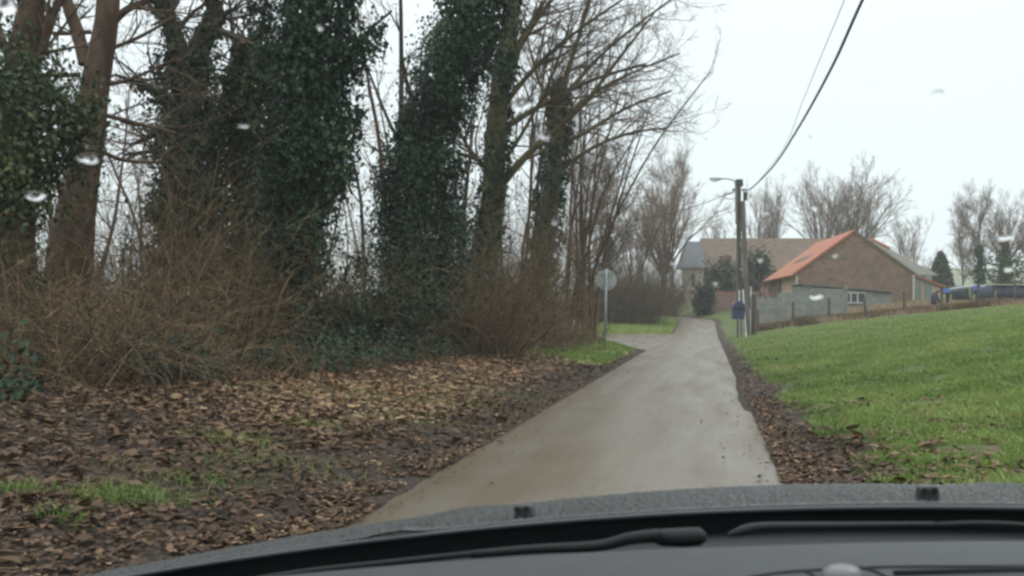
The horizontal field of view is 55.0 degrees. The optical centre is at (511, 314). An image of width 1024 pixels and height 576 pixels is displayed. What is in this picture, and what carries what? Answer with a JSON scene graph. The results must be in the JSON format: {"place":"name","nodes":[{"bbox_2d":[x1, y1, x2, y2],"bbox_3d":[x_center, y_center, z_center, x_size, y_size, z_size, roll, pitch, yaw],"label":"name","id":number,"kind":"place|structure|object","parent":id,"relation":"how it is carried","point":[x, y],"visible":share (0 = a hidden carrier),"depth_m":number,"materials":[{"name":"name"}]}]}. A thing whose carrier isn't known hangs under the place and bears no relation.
{"place":"outdoors","nodes":[
{"label":"outdoors","id":0,"kind":"place"},
{"bbox_2d":[145,311,677,364],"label":"grass verge","id":1,"kind":"object","parent":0,"point":[597,349],"depth_m":29.86,"materials":[{"name":"green plant"}]},
{"bbox_2d":[334,209,616,361],"bbox_3d":[-1.058,-0.634,23.068,6.112,3.847,6.283,0,0,43],"label":"bush","id":2,"kind":"object","parent":1,"relation":"on","point":[475,317],"visible":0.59,"depth_m":22.59,"materials":[{"name":"brown plant"}]},
{"bbox_2d":[433,26,538,280],"bbox_3d":[-0.999,-4.169,29.973,3.867,10.079,3.127,0,0,0],"label":"coppice","id":3,"kind":"object","parent":1,"relation":"on","point":[471,139],"visible":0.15,"depth_m":29.97,"materials":[{"name":"brown plant"}]},
{"bbox_2d":[360,170,649,350],"bbox_3d":[-0.509,-1.554,28.018,9.103,5.486,8.697,0,0,0],"label":"bush","id":4,"kind":"object","parent":1,"relation":"on","point":[538,270],"visible":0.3,"depth_m":27.75,"materials":[{"name":"brown plant"}]},
{"bbox_2d":[470,16,620,293],"bbox_3d":[0.736,-5.314,33.969,5.342,12.478,3.992,0,0,-12],"label":"coppice","id":5,"kind":"object","parent":1,"relation":"on","point":[532,165],"visible":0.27,"depth_m":33.97,"materials":[{"name":"brown plant"}]},
{"bbox_2d":[560,124,635,297],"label":"bare tree","id":6,"kind":"object","parent":1,"relation":"on","point":[566,215],"visible":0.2,"depth_m":73.34,"materials":[{"name":"brown plant"}]},
{"bbox_2d":[558,132,645,319],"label":"bare tree","id":7,"kind":"object","parent":1,"relation":"on","point":[622,245],"visible":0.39,"depth_m":71.97,"materials":[{"name":"brown plant"}]},
{"bbox_2d":[596,269,616,348],"bbox_3d":[3.063,-0.073,31.914,0.673,2.830,0.131,0,0,-3],"label":"road sign","id":8,"kind":"object","parent":1,"relation":"on","point":[609,286],"visible":0.81,"depth_m":31.93,"materials":[{"name":"metal"}]},
{"bbox_2d":[594,274,651,321],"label":"shrub","id":9,"kind":"object","parent":1,"relation":"on","point":[620,297],"visible":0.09,"depth_m":71.05,"materials":[{"name":"brown plant"}]},
{"bbox_2d":[517,0,730,307],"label":"ivy tree","id":10,"kind":"object","parent":1,"relation":"on","point":[553,168],"visible":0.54,"depth_m":30.90,"materials":[{"name":"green plant"}]},
{"bbox_2d":[529,20,725,339],"bbox_3d":[4.182,-5.091,37.917,7.849,12.340,5.357,0,0,0],"label":"coppice","id":11,"kind":"object","parent":1,"relation":"on","point":[582,220],"visible":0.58,"depth_m":37.94,"materials":[{"name":"brown plant"}]},
{"bbox_2d":[588,169,680,317],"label":"bare tree","id":12,"kind":"object","parent":1,"relation":"on","point":[649,239],"visible":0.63,"depth_m":76.00,"materials":[{"name":"brown plant"}]},
{"bbox_2d":[551,242,719,324],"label":"hedge","id":13,"kind":"object","parent":1,"relation":"on","point":[643,306],"visible":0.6,"depth_m":69.22,"materials":[{"name":"brown plant"}]},
{"bbox_2d":[0,316,889,575],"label":"ground","id":14,"kind":"structure","parent":0,"point":[377,476],"depth_m":7.86,"materials":[{"name":"soil"}]},
{"bbox_2d":[0,0,134,360],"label":"ivy tree","id":15,"kind":"object","parent":14,"relation":"on","point":[28,88],"visible":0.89,"depth_m":12.31,"materials":[{"name":"green plant"}]},
{"bbox_2d":[0,0,258,341],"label":"bare tree","id":16,"kind":"object","parent":14,"relation":"on","point":[112,15],"visible":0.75,"depth_m":14.91,"materials":[{"name":"brown plant"}]},
{"bbox_2d":[0,199,261,399],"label":"bush","id":17,"kind":"object","parent":14,"relation":"on","point":[55,326],"visible":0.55,"depth_m":10.83,"materials":[{"name":"brown plant"}]},
{"bbox_2d":[0,228,330,404],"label":"bush","id":18,"kind":"object","parent":14,"relation":"on","point":[167,329],"visible":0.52,"depth_m":11.54,"materials":[{"name":"brown plant"}]},
{"bbox_2d":[0,173,337,367],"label":"bush","id":19,"kind":"object","parent":14,"relation":"on","point":[120,263],"visible":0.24,"depth_m":13.57,"materials":[{"name":"brown plant"}]},
{"bbox_2d":[62,0,283,343],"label":"ivy tree","id":20,"kind":"object","parent":14,"relation":"on","point":[206,61],"visible":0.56,"depth_m":17.78,"materials":[{"name":"green plant"}]},
{"bbox_2d":[23,78,371,352],"bbox_3d":[-5.355,-1.375,15.173,5.694,4.717,7.061,0,0,35],"label":"bush","id":21,"kind":"object","parent":14,"relation":"on","point":[156,226],"visible":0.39,"depth_m":14.98,"materials":[{"name":"plant"}]},
{"bbox_2d":[47,185,391,371],"bbox_3d":[-4.239,-0.504,14.418,4.219,3.005,4.454,0,0,8],"label":"bush","id":22,"kind":"object","parent":14,"relation":"on","point":[268,300],"visible":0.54,"depth_m":14.49,"materials":[{"name":"brown plant"}]},
{"bbox_2d":[185,0,288,337],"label":"ivy tree","id":23,"kind":"object","parent":14,"relation":"on","point":[253,105],"visible":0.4,"depth_m":18.58,"materials":[{"name":"green plant"}]},
{"bbox_2d":[0,293,513,400],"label":"ground ivy","id":24,"kind":"object","parent":14,"relation":"on","point":[5,383],"visible":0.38,"depth_m":14.32,"materials":[{"name":"green plant"}]},
{"bbox_2d":[4,0,564,322],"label":"woodland","id":25,"kind":"object","parent":14,"relation":"on","point":[361,203],"visible":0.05,"depth_m":33.67,"materials":[{"name":"plant"}]},
{"bbox_2d":[0,205,615,386],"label":"withered leaves","id":26,"kind":"object","parent":14,"relation":"on","point":[130,376],"visible":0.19,"depth_m":13.70,"materials":[{"name":"brown plant"}]},
{"bbox_2d":[225,0,393,363],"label":"ivy tree","id":27,"kind":"object","parent":14,"relation":"on","point":[297,52],"visible":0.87,"depth_m":15.66,"materials":[{"name":"green plant"}]},
{"bbox_2d":[0,199,621,396],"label":"undergrowth","id":28,"kind":"object","parent":14,"relation":"on","point":[573,342],"visible":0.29,"depth_m":12.17,"materials":[{"name":"brown plant"}]},
{"bbox_2d":[0,313,677,530],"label":"verge grass","id":29,"kind":"structure","parent":14,"relation":"on","point":[662,328],"depth_m":8.02,"materials":[{"name":"green plant"}]},
{"bbox_2d":[194,203,493,361],"bbox_3d":[-3.341,-0.472,18.558,5.546,3.458,5.742,0,0,29],"label":"bush","id":30,"kind":"object","parent":14,"relation":"on","point":[376,308],"visible":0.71,"depth_m":18.54,"materials":[{"name":"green plant"}]},
{"bbox_2d":[348,0,416,337],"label":"bare tree","id":31,"kind":"object","parent":14,"relation":"on","point":[378,137],"visible":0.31,"depth_m":23.96,"materials":[{"name":"brown plant"}]},
{"bbox_2d":[345,0,544,354],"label":"ivy tree","id":32,"kind":"object","parent":14,"relation":"on","point":[415,170],"visible":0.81,"depth_m":20.57,"materials":[{"name":"green plant"}]},
{"bbox_2d":[0,334,1023,575],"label":"fallen leaves","id":33,"kind":"object","parent":14,"relation":"on","point":[832,477],"depth_m":8.29,"materials":[{"name":"brown plant"}]},
{"bbox_2d":[139,373,167,399],"bbox_3d":[-3.644,0.730,10.000,0.286,0.268,0.033,0,0,0],"label":"fallen branch","id":34,"kind":"object","parent":33,"relation":"on","point":[160,378],"visible":1,"depth_m":9.99,"materials":[{"name":"brown wood"}]},
{"bbox_2d":[366,0,690,345],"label":"ivy tree","id":35,"kind":"object","parent":14,"relation":"on","point":[496,177],"visible":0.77,"depth_m":24.84,"materials":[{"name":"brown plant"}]},
{"bbox_2d":[618,244,724,316],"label":"bush","id":36,"kind":"object","parent":14,"relation":"on","point":[682,294],"visible":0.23,"depth_m":85.22,"materials":[{"name":"brown plant"}]},
{"bbox_2d":[614,153,734,316],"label":"bare tree","id":37,"kind":"object","parent":14,"relation":"on","point":[677,237],"visible":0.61,"depth_m":83.40,"materials":[{"name":"brown plant"}]},
{"bbox_2d":[0,0,1023,299],"label":"sky","id":38,"kind":"structure","parent":0,"point":[972,51],"materials":[{"name":"white"}]},
{"bbox_2d":[346,317,782,527],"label":"road","id":39,"kind":"structure","parent":0,"point":[638,426],"depth_m":9.37,"materials":[{"name":"grey concrete"}]},
{"bbox_2d":[83,482,1023,575],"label":"car","id":40,"kind":"object","parent":39,"relation":"on","point":[927,529],"visible":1,"depth_m":1.21,"materials":[{"name":"paint"}]},
{"bbox_2d":[0,0,16,13],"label":"raindrop","id":41,"kind":"object","parent":40,"relation":"attached to","point":[7,6],"visible":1,"depth_m":0.62,"materials":[{"name":"clear liquid"}]},
{"bbox_2d":[25,191,45,200],"bbox_3d":[-0.356,-0.089,0.736,0.017,0.006,0.007,0,0,0],"label":"raindrop","id":42,"kind":"object","parent":40,"relation":"attached to","point":[34,195],"visible":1,"depth_m":0.73,"materials":[{"name":"clear liquid"}]},
{"bbox_2d":[77,153,97,163],"bbox_3d":[-0.305,-0.112,0.706,0.015,0.007,0.007,0,0,0],"label":"raindrop","id":43,"kind":"object","parent":40,"relation":"attached to","point":[89,158],"visible":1,"depth_m":0.71,"materials":[{"name":"clear liquid"}]},
{"bbox_2d":[238,123,248,127],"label":"raindrop","id":44,"kind":"object","parent":40,"relation":"attached to","point":[244,125],"visible":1,"depth_m":0.68,"materials":[{"name":"clear liquid"}]},
{"bbox_2d":[317,24,322,30],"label":"raindrop","id":45,"kind":"object","parent":40,"relation":"attached to","point":[319,27],"visible":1,"depth_m":0.62,"materials":[{"name":"white liquid"}]},
{"bbox_2d":[512,98,533,110],"bbox_3d":[0.007,-0.138,0.645,0.015,0.008,0.008,0,0,0],"label":"raindrop","id":46,"kind":"object","parent":40,"relation":"attached to","point":[520,104],"visible":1,"depth_m":0.64,"materials":[{"name":"clear liquid"}]},
{"bbox_2d":[539,132,550,138],"bbox_3d":[0.022,-0.120,0.661,0.008,0.004,0.004,0,0,0],"label":"raindrop","id":47,"kind":"object","parent":40,"relation":"attached to","point":[543,135],"visible":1,"depth_m":0.66,"materials":[{"name":"white liquid"}]},
{"bbox_2d":[552,218,558,224],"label":"raindrop","id":48,"kind":"object","parent":40,"relation":"attached to","point":[555,221],"visible":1,"depth_m":0.71,"materials":[{"name":"clear liquid"}]},
{"bbox_2d":[811,204,817,210],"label":"raindrop","id":49,"kind":"object","parent":40,"relation":"attached to","point":[814,207],"visible":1,"depth_m":0.68,"materials":[{"name":"white liquid"}]},
{"bbox_2d":[809,293,824,298],"bbox_3d":[0.230,-0.014,0.743,0.011,0.005,0.005,0,0,0],"label":"raindrop","id":50,"kind":"object","parent":40,"relation":"attached to","point":[815,295],"visible":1,"depth_m":0.74,"materials":[{"name":"white liquid"}]},
{"bbox_2d":[931,90,942,96],"bbox_3d":[0.266,-0.138,0.614,0.007,0.004,0.004,0,0,0],"label":"raindrop","id":51,"kind":"object","parent":40,"relation":"attached to","point":[937,93],"visible":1,"depth_m":0.61,"materials":[{"name":"white liquid"}]},
{"bbox_2d":[997,234,1013,240],"bbox_3d":[0.346,-0.054,0.690,0.011,0.004,0.005,0,0,0],"label":"raindrop","id":52,"kind":"object","parent":40,"relation":"attached to","point":[1002,237],"visible":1,"depth_m":0.69,"materials":[{"name":"white liquid"}]},
{"bbox_2d":[1004,266,1013,271],"bbox_3d":[0.358,-0.033,0.709,0.007,0.004,0.004,0,0,0],"label":"raindrop","id":53,"kind":"object","parent":40,"relation":"attached to","point":[1008,268],"visible":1,"depth_m":0.71,"materials":[{"name":"white liquid"}]},
{"bbox_2d":[553,334,674,350],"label":"side road","id":54,"kind":"structure","parent":0,"point":[651,341],"depth_m":49.66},
{"bbox_2d":[551,268,1023,304],"bbox_3d":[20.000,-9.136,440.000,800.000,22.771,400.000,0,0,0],"label":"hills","id":55,"kind":"structure","parent":0,"point":[957,277],"depth_m":357.25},
{"bbox_2d":[671,293,1023,484],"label":"meadow","id":56,"kind":"structure","parent":0,"point":[729,325],"depth_m":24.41,"materials":[{"name":"green plant"}]},
{"bbox_2d":[637,133,702,294],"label":"bare tree","id":57,"kind":"object","parent":56,"relation":"on","point":[668,167],"visible":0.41,"depth_m":97.66,"materials":[{"name":"brown plant"}]},
{"bbox_2d":[677,242,706,294],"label":"house","id":58,"kind":"structure","parent":56,"relation":"on","point":[694,248],"depth_m":104.50,"materials":[{"name":"paint"}]},
{"bbox_2d":[691,281,718,315],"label":"shrub","id":59,"kind":"object","parent":56,"relation":"on","point":[705,295],"visible":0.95,"depth_m":84.11,"materials":[{"name":"green plant"}]},
{"bbox_2d":[689,214,748,237],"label":"bare tree","id":60,"kind":"object","parent":56,"relation":"on","point":[716,228],"visible":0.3,"depth_m":124.79,"materials":[{"name":"brown plant"}]},
{"bbox_2d":[690,255,750,294],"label":"shrub","id":61,"kind":"object","parent":56,"relation":"on","point":[728,273],"visible":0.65,"depth_m":88.81,"materials":[{"name":"green plant"}]},
{"bbox_2d":[706,292,759,311],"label":"brick wall","id":62,"kind":"structure","parent":56,"relation":"on","point":[725,300],"depth_m":85.85,"materials":[{"name":"brick"}]},
{"bbox_2d":[731,301,744,338],"bbox_3d":[10.807,0.349,46.992,0.580,1.979,0.455,0,0,0],"label":"letterbox","id":63,"kind":"object","parent":56,"relation":"on","point":[737,309],"visible":0.9,"depth_m":46.80,"materials":[{"name":"blue plastic"}]},
{"bbox_2d":[732,179,750,335],"bbox_3d":[11.626,-2.727,49.136,0.897,8.278,2.068,0,0,0],"label":"utility pole","id":64,"kind":"object","parent":56,"relation":"on","point":[741,218],"visible":0.95,"depth_m":49.65,"materials":[{"name":"weathered wood"},{"name":"dark metal"}]},
{"bbox_2d":[558,191,733,220],"bbox_3d":[7.006,-5.864,55.976,0.037,0.950,14.831,0,0,-36],"label":"overhead wire","id":65,"kind":"object","parent":64,"relation":"attached to","point":[672,212],"visible":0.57,"depth_m":53.47,"materials":[{"name":"black metal"}]},
{"bbox_2d":[578,210,734,232],"bbox_3d":[8.126,-5.886,62.476,0.022,1.672,25.880,0,0,-15],"label":"overhead wire","id":66,"kind":"object","parent":64,"relation":"attached to","point":[685,225],"visible":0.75,"depth_m":55.29,"materials":[{"name":"black metal"}]},
{"bbox_2d":[709,177,736,223],"bbox_3d":[10.682,-5.787,49.800,1.390,2.393,0.200,0,0,0],"label":"street lamp","id":67,"kind":"object","parent":64,"relation":"attached to","point":[714,179],"visible":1,"depth_m":49.77,"materials":[{"name":"metal"}]},
{"bbox_2d":[744,0,863,190],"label":"power cable","id":68,"kind":"object","parent":64,"relation":"attached to","point":[834,60],"visible":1,"depth_m":22.04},
{"bbox_2d":[761,0,844,177],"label":"service wire","id":69,"kind":"object","parent":68,"relation":"attached to","point":[812,76],"visible":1,"depth_m":19.10,"materials":[{"name":"black metal"}]},
{"bbox_2d":[742,290,746,336],"bbox_3d":[11.166,-0.011,47.200,0.226,2.388,0.060,0,0,0],"label":"marker stake","id":70,"kind":"object","parent":56,"relation":"on","point":[745,318],"visible":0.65,"depth_m":47.18,"materials":[{"name":"white paint"}]},
{"bbox_2d":[750,287,751,334],"bbox_3d":[12.026,-0.139,49.500,0.055,2.514,0.055,0,0,-30],"label":"marker stake","id":71,"kind":"object","parent":56,"relation":"on","point":[750,309],"visible":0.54,"depth_m":49.49,"materials":[{"name":"white paint"}]},
{"bbox_2d":[751,294,755,335],"bbox_3d":[11.911,0.092,48.501,0.274,2.250,0.275,0,0,0],"label":"gate post","id":72,"kind":"object","parent":56,"relation":"on","point":[753,314],"visible":0.87,"depth_m":48.40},
{"bbox_2d":[725,175,783,237],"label":"bare tree","id":73,"kind":"object","parent":56,"relation":"on","point":[768,228],"visible":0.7,"depth_m":111.65,"materials":[{"name":"brown plant"}]},
{"bbox_2d":[734,243,775,296],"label":"shrub","id":74,"kind":"object","parent":56,"relation":"on","point":[757,267],"visible":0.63,"depth_m":91.51,"materials":[{"name":"green plant"}]},
{"bbox_2d":[741,174,796,237],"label":"bare tree","id":75,"kind":"object","parent":56,"relation":"on","point":[775,226],"visible":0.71,"depth_m":112.15,"materials":[{"name":"brown plant"}]},
{"bbox_2d":[699,238,873,296],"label":"farmhouse","id":76,"kind":"object","parent":56,"relation":"on","point":[784,251],"visible":0.16,"depth_m":107.47,"materials":[{"name":"brick"}]},
{"bbox_2d":[743,285,847,330],"bbox_3d":[17.300,-0.368,60.000,6.350,2.865,0.160,0,0,0],"label":"panel fence","id":77,"kind":"object","parent":56,"relation":"on","point":[819,304],"visible":0.59,"depth_m":59.97,"materials":[{"name":"concrete"}]},
{"bbox_2d":[791,310,823,326],"bbox_3d":[15.446,0.250,51.563,1.934,1.025,1.831,0,0,0],"label":"bush","id":78,"kind":"object","parent":56,"relation":"on","point":[803,321],"visible":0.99,"depth_m":51.31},
{"bbox_2d":[766,159,890,237],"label":"bare tree","id":79,"kind":"object","parent":56,"relation":"on","point":[836,220],"visible":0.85,"depth_m":117.29,"materials":[{"name":"brown plant"}]},
{"bbox_2d":[763,229,916,307],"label":"barn","id":80,"kind":"structure","parent":56,"relation":"on","point":[860,261],"depth_m":74.61,"materials":[{"name":"brick"}]},
{"bbox_2d":[776,279,779,296],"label":"door","id":81,"kind":"structure","parent":80,"relation":"in","point":[777,281],"depth_m":83.60,"materials":[{"name":"metal"}]},
{"bbox_2d":[869,239,937,276],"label":"roof","id":82,"kind":"structure","parent":80,"relation":"attached to","point":[916,267],"depth_m":89.25,"materials":[{"name":"tile"}]},
{"bbox_2d":[790,283,894,308],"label":"shed","id":83,"kind":"structure","parent":56,"relation":"on","point":[872,296],"depth_m":70.00,"materials":[{"name":"concrete"}]},
{"bbox_2d":[837,292,864,302],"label":"window","id":84,"kind":"structure","parent":83,"relation":"in","point":[853,297],"depth_m":69.97,"materials":[{"name":"white glass"}]},
{"bbox_2d":[801,153,917,243],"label":"bare tree","id":85,"kind":"object","parent":56,"relation":"on","point":[870,227],"visible":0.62,"depth_m":120.57,"materials":[{"name":"brown plant"}]},
{"bbox_2d":[756,284,1015,331],"bbox_3d":[22.787,-0.295,56.045,18.446,3.085,4.077,0,0,0],"label":"meadow fence","id":86,"kind":"object","parent":56,"relation":"on","point":[903,306],"visible":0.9,"depth_m":55.34,"materials":[{"name":"metal"}]},
{"bbox_2d":[881,209,934,262],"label":"bare tree","id":87,"kind":"object","parent":56,"relation":"on","point":[913,248],"visible":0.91,"depth_m":111.37,"materials":[{"name":"brown plant"}]},
{"bbox_2d":[915,274,945,298],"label":"annex","id":88,"kind":"object","parent":56,"relation":"on","point":[925,284],"visible":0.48,"depth_m":75.93,"materials":[{"name":"orange tile"}]},
{"bbox_2d":[915,274,921,298],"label":"door","id":89,"kind":"structure","parent":88,"relation":"in","point":[918,282],"depth_m":75.93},
{"bbox_2d":[924,274,931,298],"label":"door","id":90,"kind":"structure","parent":88,"relation":"in","point":[927,285],"depth_m":75.93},
{"bbox_2d":[919,253,946,270],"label":"bare tree","id":91,"kind":"object","parent":56,"relation":"on","point":[930,269],"visible":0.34,"depth_m":118.39,"materials":[{"name":"brown plant"}]},
{"bbox_2d":[930,290,939,304],"bbox_3d":[25.806,-0.853,60.030,0.542,1.280,0.394,0,0,-26],"label":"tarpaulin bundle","id":92,"kind":"object","parent":56,"relation":"on","point":[933,298],"visible":0.88,"depth_m":59.87,"materials":[{"name":"plastic"}]},
{"bbox_2d":[931,250,955,293],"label":"conifer","id":93,"kind":"object","parent":56,"relation":"on","point":[941,268],"visible":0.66,"depth_m":99.38,"materials":[{"name":"green plant"}]},
{"bbox_2d":[934,190,976,285],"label":"bare tree","id":94,"kind":"object","parent":56,"relation":"on","point":[958,229],"visible":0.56,"depth_m":100.10,"materials":[{"name":"brown plant"}]},
{"bbox_2d":[936,285,984,302],"bbox_3d":[28.459,-1.147,62.737,2.668,1.450,1.844,0,0,0],"label":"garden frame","id":95,"kind":"object","parent":56,"relation":"on","point":[974,287],"visible":0.63,"depth_m":61.94,"materials":[{"name":"blue"}]},
{"bbox_2d":[951,177,996,293],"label":"bare tree","id":96,"kind":"object","parent":56,"relation":"on","point":[977,252],"visible":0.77,"depth_m":91.88,"materials":[{"name":"brown plant"}]},
{"bbox_2d":[948,284,1023,301],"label":"tarpaulin shelter","id":97,"kind":"object","parent":56,"relation":"on","point":[1002,291],"visible":0.59,"depth_m":66.00,"materials":[{"name":"paint"}]},
{"bbox_2d":[951,246,1023,291],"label":"shrub","id":98,"kind":"object","parent":56,"relation":"on","point":[1007,275],"visible":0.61,"depth_m":84.10,"materials":[{"name":"brown plant"}]},
{"bbox_2d":[958,189,1023,283],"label":"bare tree","id":99,"kind":"object","parent":56,"relation":"on","point":[1004,245],"visible":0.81,"depth_m":89.65,"materials":[{"name":"brown plant"}]},
{"bbox_2d":[1013,188,1023,271],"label":"bare tree","id":100,"kind":"object","parent":56,"relation":"on","point":[1019,225],"visible":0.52,"depth_m":94.43,"materials":[{"name":"brown plant"}]},
{"bbox_2d":[742,296,1023,332],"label":"dry grass","id":101,"kind":"structure","parent":0,"point":[892,309],"depth_m":56.11,"materials":[{"name":"brown plant"}]}
]}

